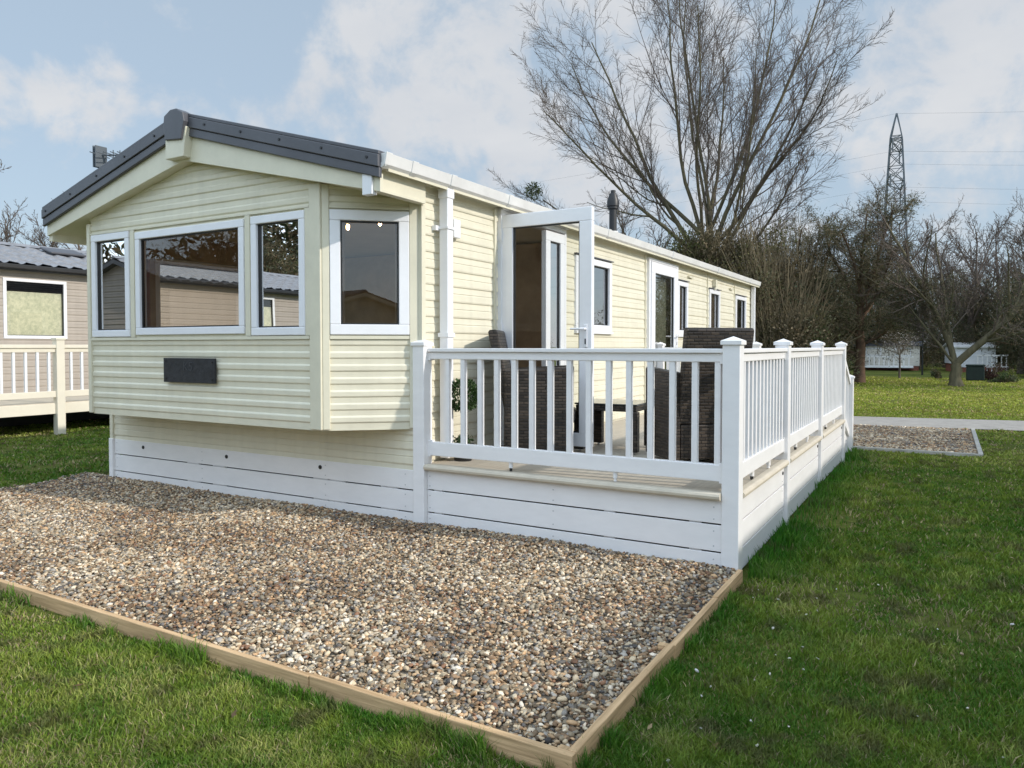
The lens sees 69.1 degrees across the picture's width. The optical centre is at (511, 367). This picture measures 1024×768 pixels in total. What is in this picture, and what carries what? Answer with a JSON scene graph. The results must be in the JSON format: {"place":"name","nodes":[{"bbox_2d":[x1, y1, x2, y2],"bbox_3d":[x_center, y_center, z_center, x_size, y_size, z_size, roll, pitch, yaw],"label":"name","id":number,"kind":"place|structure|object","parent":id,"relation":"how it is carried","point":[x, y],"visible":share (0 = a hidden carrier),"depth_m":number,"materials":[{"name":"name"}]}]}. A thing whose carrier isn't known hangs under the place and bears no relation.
{"place":"outdoors","nodes":[
{"label":"outdoors","id":0,"kind":"place"},
{"bbox_2d":[0,472,736,746],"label":"gravel","id":1,"kind":"structure","parent":0,"point":[104,501],"depth_m":4.57,"materials":[{"name":"beige gravel"}]},
{"bbox_2d":[3,485,713,697],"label":"fallen leaves","id":2,"kind":"object","parent":1,"relation":"on","point":[402,684],"visible":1,"depth_m":4.56,"materials":[{"name":"brown plant"}]},
{"bbox_2d":[41,108,760,521],"bbox_3d":[0.628,-0.841,12.015,5.505,4.110,12.965,1,2,30],"label":"static caravan","id":3,"kind":"object","parent":1,"relation":"on","point":[357,268],"visible":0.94,"depth_m":6.82,"materials":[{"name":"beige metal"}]},
{"bbox_2d":[91,231,130,336],"bbox_3d":[-4.010,-0.822,7.476,0.635,1.035,0.080,1,2,30],"label":"window","id":4,"kind":"structure","parent":3,"relation":"in","point":[110,252],"depth_m":7.49,"materials":[{"name":"white plastic"}]},
{"bbox_2d":[134,219,245,334],"bbox_3d":[-2.981,-0.800,6.875,1.550,0.995,0.080,1,2,30],"label":"window","id":5,"kind":"structure","parent":3,"relation":"in","point":[140,238],"depth_m":6.87,"materials":[{"name":"white plastic"}]},
{"bbox_2d":[250,210,304,335],"bbox_3d":[-1.958,-0.780,6.277,0.640,1.022,0.080,1,2,30],"label":"window","id":6,"kind":"structure","parent":3,"relation":"in","point":[277,240],"depth_m":6.28,"materials":[{"name":"white plastic"}]},
{"bbox_2d":[329,209,409,334],"bbox_3d":[-1.169,-0.773,6.114,0.639,1.015,0.080,0,2,-11],"label":"window","id":7,"kind":"structure","parent":3,"relation":"in","point":[336,216],"depth_m":6.08,"materials":[{"name":"white plastic"}]},
{"bbox_2d":[502,206,593,446],"bbox_3d":[0.300,-0.367,6.956,0.956,2.185,0.167,1,2,29],"label":"open door","id":8,"kind":"structure","parent":3,"relation":"in","point":[584,216],"depth_m":6.81,"materials":[{"name":"white plastic"}]},
{"bbox_2d":[541,230,564,365],"bbox_3d":[0.457,-0.394,8.211,0.060,2.170,0.455,1,2,30],"label":"narrow door","id":9,"kind":"structure","parent":3,"relation":"in","point":[553,244],"depth_m":8.19,"materials":[{"name":"white plastic"}]},
{"bbox_2d":[574,252,613,333],"bbox_3d":[0.994,-0.881,9.161,0.100,0.939,1.120,1,2,30],"label":"window","id":10,"kind":"structure","parent":3,"relation":"in","point":[602,270],"depth_m":9.37,"materials":[{"name":"white plastic"}]},
{"bbox_2d":[651,261,678,368],"bbox_3d":[2.313,-0.473,11.367,0.191,2.170,1.200,1,2,30],"label":"door","id":11,"kind":"structure","parent":3,"relation":"in","point":[664,281],"depth_m":11.36,"materials":[{"name":"white plastic"}]},
{"bbox_2d":[678,279,688,336],"bbox_3d":[2.790,-0.961,12.233,0.100,0.929,0.580,1,2,30],"label":"window","id":12,"kind":"structure","parent":3,"relation":"in","point":[682,286],"depth_m":12.29,"materials":[{"name":"white plastic"}]},
{"bbox_2d":[708,287,721,327],"bbox_3d":[3.774,-1.003,13.916,0.100,0.919,0.760,1,2,30],"label":"window","id":13,"kind":"structure","parent":3,"relation":"in","point":[714,295],"depth_m":13.97,"materials":[{"name":"white plastic"}]},
{"bbox_2d":[735,294,746,327],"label":"window","id":14,"kind":"structure","parent":3,"relation":"in","point":[740,302],"depth_m":15.77,"materials":[{"name":"white plastic"}]},
{"bbox_2d":[0,361,1023,767],"bbox_3d":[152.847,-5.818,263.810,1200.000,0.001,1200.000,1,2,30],"label":"ground","id":15,"kind":"structure","parent":0,"point":[954,627],"depth_m":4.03,"materials":[{"name":"green plant"}]},
{"bbox_2d":[0,161,15,241],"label":"bare tree","id":16,"kind":"object","parent":15,"relation":"on","point":[6,233],"visible":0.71,"depth_m":28.42,"materials":[{"name":"brown plant"}]},
{"bbox_2d":[0,197,59,247],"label":"bare tree","id":17,"kind":"object","parent":15,"relation":"on","point":[42,237],"visible":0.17,"depth_m":29.21,"materials":[{"name":"brown plant"}]},
{"bbox_2d":[0,338,88,434],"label":"neighbour deck","id":18,"kind":"structure","parent":15,"relation":"on","point":[59,402],"depth_m":12.98,"materials":[{"name":"beige plastic"}]},
{"bbox_2d":[12,198,84,249],"bbox_3d":[-19.041,-3.500,32.237,3.982,8.313,4.989,-1,2,-23],"label":"bare tree","id":19,"kind":"object","parent":15,"relation":"on","point":[78,248],"visible":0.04,"depth_m":30.23,"materials":[{"name":"brown plant"}]},
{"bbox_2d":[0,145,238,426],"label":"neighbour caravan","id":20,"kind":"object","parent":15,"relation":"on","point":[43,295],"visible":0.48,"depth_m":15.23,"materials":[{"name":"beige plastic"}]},
{"bbox_2d":[2,277,67,338],"bbox_3d":[-9.368,-1.138,14.609,0.080,1.160,1.180,1,2,30],"label":"window","id":21,"kind":"structure","parent":20,"relation":"in","point":[64,284],"depth_m":14.58,"materials":[{"name":"white plastic"}]},
{"bbox_2d":[0,569,742,767],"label":"gravel edging","id":22,"kind":"object","parent":15,"relation":"on","point":[521,748],"visible":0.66,"depth_m":3.30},
{"bbox_2d":[15,466,1021,747],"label":"fallen leaves","id":23,"kind":"object","parent":15,"relation":"on","point":[235,710],"visible":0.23,"depth_m":3.09,"materials":[{"name":"brown plant"}]},
{"bbox_2d":[410,336,854,570],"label":"raised deck","id":24,"kind":"structure","parent":15,"relation":"on","point":[783,423],"depth_m":5.62,"materials":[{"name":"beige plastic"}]},
{"bbox_2d":[452,378,476,461],"bbox_3d":[-0.421,0.441,6.375,0.328,0.718,0.322,1,2,30],"label":"topiary tree","id":25,"kind":"object","parent":24,"relation":"on","point":[471,383],"visible":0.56,"depth_m":6.31,"materials":[{"name":"green plant"}]},
{"bbox_2d":[488,329,575,451],"bbox_3d":[0.199,0.222,6.870,0.770,1.129,0.690,0,2,6],"label":"rattan chair","id":26,"kind":"object","parent":24,"relation":"on","point":[497,338],"visible":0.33,"depth_m":6.53,"materials":[{"name":"wicker"}]},
{"bbox_2d":[574,398,645,454],"bbox_3d":[0.983,0.553,7.075,0.610,0.455,0.600,1,2,26],"label":"rattan table","id":27,"kind":"object","parent":24,"relation":"on","point":[619,405],"visible":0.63,"depth_m":6.93,"materials":[{"name":"brown glass"}]},
{"bbox_2d":[646,327,753,460],"bbox_3d":[1.593,0.237,6.312,0.690,1.129,0.770,0,2,-12],"label":"rattan chair","id":28,"kind":"object","parent":24,"relation":"on","point":[702,338],"visible":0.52,"depth_m":6.04,"materials":[{"name":"wicker"}]},
{"bbox_2d":[600,187,674,247],"bbox_3d":[5.963,-4.584,39.522,6.047,10.077,4.827,1,2,21],"label":"bare tree","id":29,"kind":"object","parent":15,"relation":"on","point":[661,234],"visible":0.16,"depth_m":38.33,"materials":[{"name":"brown plant"}]},
{"bbox_2d":[486,0,894,254],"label":"bare tree","id":30,"kind":"object","parent":15,"relation":"on","point":[742,158],"visible":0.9,"depth_m":32.43,"materials":[{"name":"brown plant"}]},
{"bbox_2d":[648,213,765,291],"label":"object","id":31,"kind":"object","parent":30,"relation":"attached to","point":[700,247],"visible":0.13,"depth_m":31.07,"materials":[{"name":"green plant"}]},
{"bbox_2d":[711,186,865,386],"bbox_3d":[10.637,-2.380,30.466,7.231,11.264,5.594,1,2,30],"label":"thicket","id":32,"kind":"object","parent":15,"relation":"on","point":[782,311],"visible":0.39,"depth_m":30.13,"materials":[{"name":"brown plant"}]},
{"bbox_2d":[749,208,854,311],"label":"bare tree","id":33,"kind":"object","parent":15,"relation":"on","point":[806,235],"visible":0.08,"depth_m":45.96,"materials":[{"name":"brown plant"}]},
{"bbox_2d":[754,198,882,355],"bbox_3d":[13.260,-3.417,33.929,5.748,8.079,6.120,0,2,-9],"label":"bare tree","id":34,"kind":"object","parent":15,"relation":"on","point":[799,244],"visible":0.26,"depth_m":32.60,"materials":[{"name":"brown plant"}]},
{"bbox_2d":[666,584,1014,762],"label":"loose pebbles","id":35,"kind":"object","parent":15,"relation":"on","point":[750,720],"visible":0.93,"depth_m":3.51,"materials":[{"name":"beige stone"}]},
{"bbox_2d":[787,179,926,382],"bbox_3d":[14.364,-3.693,31.997,6.461,8.729,5.274,0,2,-4],"label":"bare tree","id":36,"kind":"object","parent":15,"relation":"on","point":[863,251],"visible":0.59,"depth_m":31.11,"materials":[{"name":"brown plant"}]},
{"bbox_2d":[813,261,911,369],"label":"conifer tree","id":37,"kind":"object","parent":15,"relation":"on","point":[872,334],"visible":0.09,"depth_m":48.92,"materials":[{"name":"green plant"}]},
{"bbox_2d":[854,341,921,370],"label":"caravan","id":38,"kind":"object","parent":15,"relation":"on","point":[909,362],"visible":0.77,"depth_m":48.05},
{"bbox_2d":[866,348,880,355],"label":"window","id":39,"kind":"structure","parent":38,"relation":"in","point":[866,348],"depth_m":48.69,"materials":[{"name":"white plastic"}]},
{"bbox_2d":[825,180,955,342],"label":"bare tree","id":40,"kind":"object","parent":15,"relation":"on","point":[927,230],"visible":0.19,"depth_m":48.98,"materials":[{"name":"brown plant"}]},
{"bbox_2d":[880,113,909,315],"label":"pylon","id":41,"kind":"object","parent":15,"relation":"on","point":[892,141],"visible":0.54,"depth_m":136.52,"materials":[{"name":"metal"}]},
{"bbox_2d":[498,112,988,188],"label":"power cable","id":42,"kind":"object","parent":41,"relation":"attached to","point":[755,142],"visible":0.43,"depth_m":140.48,"materials":[{"name":"metal"}]},
{"bbox_2d":[568,151,940,208],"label":"power cable","id":43,"kind":"object","parent":41,"relation":"attached to","point":[828,163],"visible":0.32,"depth_m":132.64,"materials":[{"name":"metal"}]},
{"bbox_2d":[603,164,943,214],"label":"power cable","id":44,"kind":"object","parent":41,"relation":"attached to","point":[831,176],"visible":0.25,"depth_m":145.61,"materials":[{"name":"metal"}]},
{"bbox_2d":[629,187,1023,229],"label":"power cable","id":45,"kind":"object","parent":41,"relation":"attached to","point":[834,196],"visible":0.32,"depth_m":133.46,"materials":[{"name":"metal"}]},
{"bbox_2d":[880,327,923,377],"bbox_3d":[18.788,-0.801,35.884,2.062,2.701,1.880,0,2,-10],"label":"sapling","id":46,"kind":"object","parent":15,"relation":"on","point":[899,374],"visible":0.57,"depth_m":35.95,"materials":[{"name":"brown plant"}]},
{"bbox_2d":[869,304,944,367],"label":"conifer tree","id":47,"kind":"object","parent":15,"relation":"on","point":[926,359],"visible":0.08,"depth_m":52.13,"materials":[{"name":"green plant"}]},
{"bbox_2d":[865,228,970,368],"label":"bare tree","id":48,"kind":"object","parent":15,"relation":"on","point":[929,290],"visible":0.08,"depth_m":50.24,"materials":[{"name":"brown plant"}]},
{"bbox_2d":[853,428,983,456],"bbox_3d":[5.643,1.171,13.058,4.330,0.070,3.800,1,2,30],"label":"gravel edging","id":49,"kind":"object","parent":15,"relation":"on","point":[977,445],"visible":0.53,"depth_m":10.82,"materials":[{"name":"concrete"}]},
{"bbox_2d":[921,323,924,374],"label":"lamp post","id":50,"kind":"object","parent":15,"relation":"on","point":[922,354],"visible":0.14,"depth_m":40.19,"materials":[{"name":"black metal"}]},
{"bbox_2d":[830,172,1023,385],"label":"forked tree","id":51,"kind":"object","parent":15,"relation":"on","point":[921,295],"visible":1,"depth_m":29.05,"materials":[{"name":"brown plant"}]},
{"bbox_2d":[847,305,1017,368],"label":"woodland","id":52,"kind":"object","parent":15,"relation":"on","point":[940,361],"visible":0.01,"depth_m":57.63,"materials":[{"name":"brown plant"}]},
{"bbox_2d":[910,256,958,362],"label":"bare tree","id":53,"kind":"object","parent":15,"relation":"on","point":[934,292],"visible":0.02,"depth_m":64.91,"materials":[{"name":"brown plant"}]},
{"bbox_2d":[930,368,941,378],"bbox_3d":[20.547,0.374,36.030,0.550,0.670,0.742,1,2,30],"label":"shrub","id":54,"kind":"object","parent":15,"relation":"on","point":[936,373],"visible":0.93,"depth_m":35.90,"materials":[{"name":"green plant"}]},
{"bbox_2d":[904,234,1004,367],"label":"bare tree","id":55,"kind":"object","parent":15,"relation":"on","point":[958,277],"visible":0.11,"depth_m":53.45,"materials":[{"name":"brown plant"}]},
{"bbox_2d":[915,207,1018,341],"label":"bare tree","id":56,"kind":"object","parent":15,"relation":"on","point":[968,287],"visible":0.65,"depth_m":45.53,"materials":[{"name":"brown plant"}]},
{"bbox_2d":[943,342,997,371],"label":"caravan","id":57,"kind":"object","parent":15,"relation":"on","point":[960,348],"visible":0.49,"depth_m":44.47,"materials":[{"name":"white plastic"}]},
{"bbox_2d":[925,281,1016,371],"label":"conifer tree","id":58,"kind":"object","parent":15,"relation":"on","point":[957,337],"visible":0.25,"depth_m":46.36,"materials":[{"name":"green plant"}]},
{"bbox_2d":[965,364,984,380],"bbox_3d":[20.931,0.237,33.583,0.772,0.710,0.680,1,2,30],"label":"storage box","id":59,"kind":"object","parent":15,"relation":"on","point":[975,372],"visible":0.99,"depth_m":33.33,"materials":[{"name":"green plastic"}]},
{"bbox_2d":[928,203,1023,369],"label":"bare tree","id":60,"kind":"object","parent":15,"relation":"on","point":[996,248],"visible":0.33,"depth_m":48.13,"materials":[{"name":"brown plant"}]},
{"bbox_2d":[959,254,1006,310],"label":"bare tree","id":61,"kind":"object","parent":15,"relation":"on","point":[993,275],"visible":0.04,"depth_m":64.86,"materials":[{"name":"brown plant"}]},
{"bbox_2d":[977,355,1008,371],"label":"picket rail","id":62,"kind":"object","parent":15,"relation":"on","point":[991,361],"visible":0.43,"depth_m":42.44,"materials":[{"name":"white plastic"}]},
{"bbox_2d":[969,266,1023,373],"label":"conifer tree","id":63,"kind":"object","parent":15,"relation":"on","point":[996,311],"visible":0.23,"depth_m":43.15,"materials":[{"name":"green plant"}]},
{"bbox_2d":[984,362,1012,380],"bbox_3d":[21.858,0.366,33.803,1.625,1.196,1.516,1,2,30],"label":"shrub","id":64,"kind":"object","parent":15,"relation":"on","point":[990,375],"visible":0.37,"depth_m":33.61,"materials":[{"name":"green plant"}]},
{"bbox_2d":[975,269,1023,374],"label":"conifer tree","id":65,"kind":"object","parent":15,"relation":"on","point":[1020,345],"visible":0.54,"depth_m":37.92,"materials":[{"name":"green plant"}]},
{"bbox_2d":[985,371,1016,382],"bbox_3d":[20.811,0.446,31.712,1.219,0.640,0.783,0,2,12],"label":"shrub","id":66,"kind":"object","parent":15,"relation":"on","point":[1005,377],"visible":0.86,"depth_m":31.57,"materials":[{"name":"green plant"}]},
{"bbox_2d":[985,191,1023,373],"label":"bare tree","id":67,"kind":"object","parent":15,"relation":"on","point":[1012,254],"visible":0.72,"depth_m":41.60,"materials":[{"name":"brown plant"}]},
{"bbox_2d":[997,370,1020,381],"bbox_3d":[21.400,0.437,32.129,0.980,0.747,0.687,1,2,30],"label":"shrub","id":68,"kind":"object","parent":15,"relation":"on","point":[1011,372],"visible":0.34,"depth_m":31.99,"materials":[{"name":"green plant"}]},
{"bbox_2d":[999,214,1023,275],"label":"bare tree","id":69,"kind":"object","parent":15,"relation":"on","point":[1010,255],"visible":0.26,"depth_m":47.79,"materials":[{"name":"brown plant"}]},
{"bbox_2d":[0,0,1023,343],"label":"sky","id":70,"kind":"structure","parent":0,"point":[434,84],"materials":[{"name":"blue"}]},
{"bbox_2d":[524,181,542,203],"bbox_3d":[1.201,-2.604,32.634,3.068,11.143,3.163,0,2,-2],"label":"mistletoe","id":71,"kind":"object","parent":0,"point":[531,189],"visible":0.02,"depth_m":32.60,"materials":[{"name":"green plant"}]},
{"bbox_2d":[853,424,977,453],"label":"gravel","id":72,"kind":"structure","parent":0,"point":[895,437],"depth_m":12.21,"materials":[{"name":"beige gravel"}]},
{"bbox_2d":[853,416,1023,430],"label":"road","id":73,"kind":"structure","parent":0,"point":[960,423],"depth_m":14.95,"materials":[{"name":"grey concrete"}]}
]}

